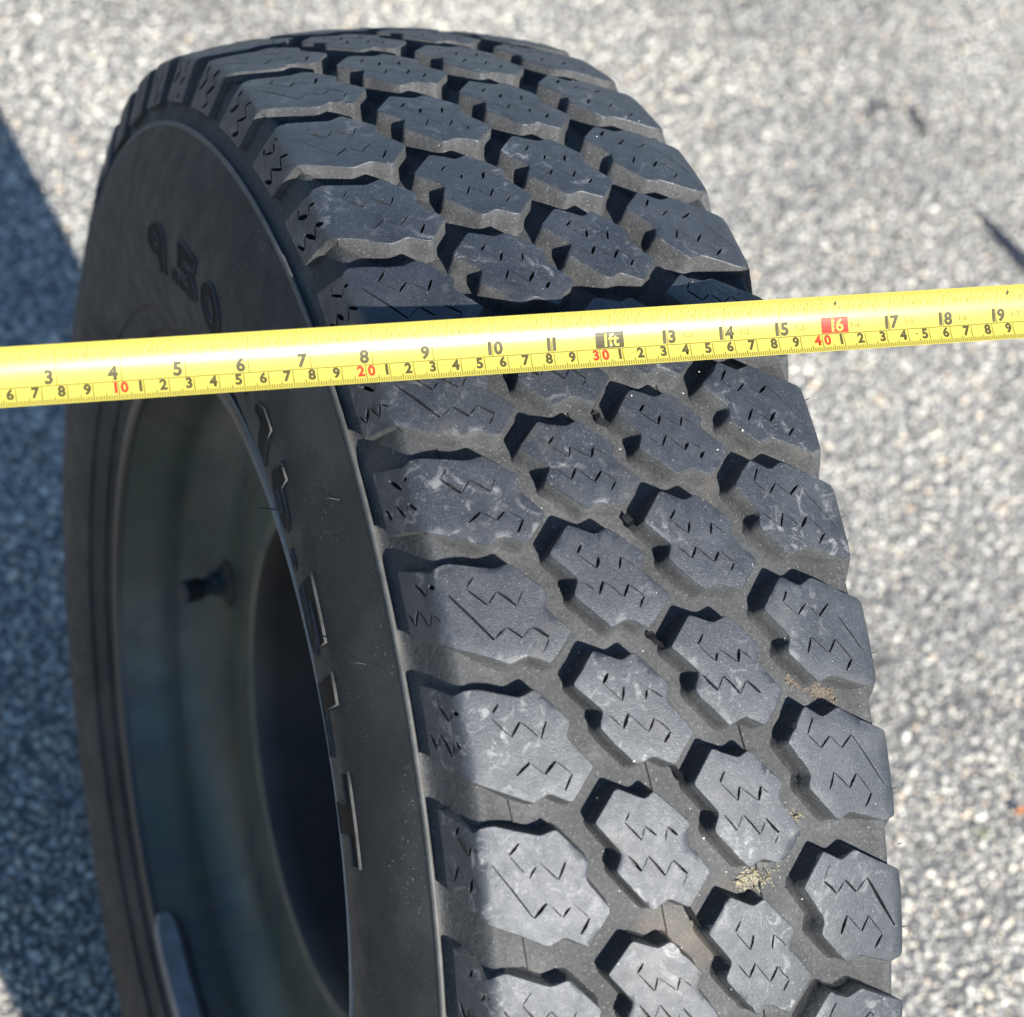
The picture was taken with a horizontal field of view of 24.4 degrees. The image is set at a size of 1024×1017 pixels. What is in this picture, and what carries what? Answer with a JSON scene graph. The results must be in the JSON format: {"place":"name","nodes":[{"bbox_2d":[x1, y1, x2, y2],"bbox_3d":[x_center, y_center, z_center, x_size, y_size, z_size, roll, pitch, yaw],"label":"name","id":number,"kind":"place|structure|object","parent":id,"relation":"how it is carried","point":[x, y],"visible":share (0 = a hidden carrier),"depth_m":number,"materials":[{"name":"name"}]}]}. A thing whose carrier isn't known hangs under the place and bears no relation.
{"place":"outdoors","nodes":[
{"label":"outdoors","id":0,"kind":"place"},
{"bbox_2d":[0,0,1023,1016],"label":"pavement","id":1,"kind":"structure","parent":0,"point":[813,174],"depth_m":2.21,"materials":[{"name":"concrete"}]},
{"bbox_2d":[63,27,906,1016],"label":"truck wheel","id":2,"kind":"object","parent":1,"relation":"on","point":[385,695],"visible":0.95,"depth_m":1.00,"materials":[{"name":"rubber"}]},
{"bbox_2d":[0,284,1023,407],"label":"tape measure","id":3,"kind":"object","parent":2,"relation":"attached to","point":[73,372],"visible":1,"depth_m":0.97,"materials":[{"name":"yellow metal"}]},
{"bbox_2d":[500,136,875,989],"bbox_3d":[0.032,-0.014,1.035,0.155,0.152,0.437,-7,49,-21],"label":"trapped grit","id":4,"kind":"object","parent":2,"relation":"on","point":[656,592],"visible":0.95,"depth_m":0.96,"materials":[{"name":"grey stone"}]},
{"bbox_2d":[734,864,780,892],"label":"caked dirt","id":5,"kind":"structure","parent":2,"relation":"on","point":[747,879],"depth_m":0.96,"materials":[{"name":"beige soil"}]},
{"bbox_2d":[779,797,797,866],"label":"groove dust","id":6,"kind":"object","parent":2,"relation":"on","point":[794,820],"visible":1,"depth_m":0.97,"materials":[{"name":"beige soil"}]},
{"bbox_2d":[786,809,802,822],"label":"dry grass","id":7,"kind":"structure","parent":2,"relation":"on","point":[798,816],"depth_m":0.97,"materials":[{"name":"plant"}]},
{"bbox_2d":[782,673,838,706],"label":"dried mud","id":8,"kind":"structure","parent":2,"relation":"on","point":[816,689],"depth_m":0.98,"materials":[{"name":"brown soil"}]},
{"bbox_2d":[865,103,929,135],"bbox_3d":[0.412,-0.419,2.530,0.072,0.007,0.042,13,45,-4],"label":"curved twig","id":9,"kind":"object","parent":1,"relation":"on","point":[920,123],"visible":1,"depth_m":2.53,"materials":[{"name":"brown plant"}]},
{"bbox_2d":[977,827,997,839],"bbox_3d":[0.374,0.257,1.874,0.016,0.004,0.014,-7,49,-21],"label":"tiny weed","id":10,"kind":"object","parent":1,"relation":"on","point":[984,833],"visible":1,"depth_m":1.87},
{"bbox_2d":[977,209,1023,268],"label":"rubber scrap","id":11,"kind":"object","parent":1,"relation":"on","point":[1010,245],"visible":1,"depth_m":2.41,"materials":[{"name":"black rubber"}]},
{"bbox_2d":[1015,807,1023,815],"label":"fallen leaf","id":12,"kind":"object","parent":1,"relation":"on","point":[1020,810],"visible":1,"depth_m":1.89,"materials":[{"name":"orange plant"}]}
]}

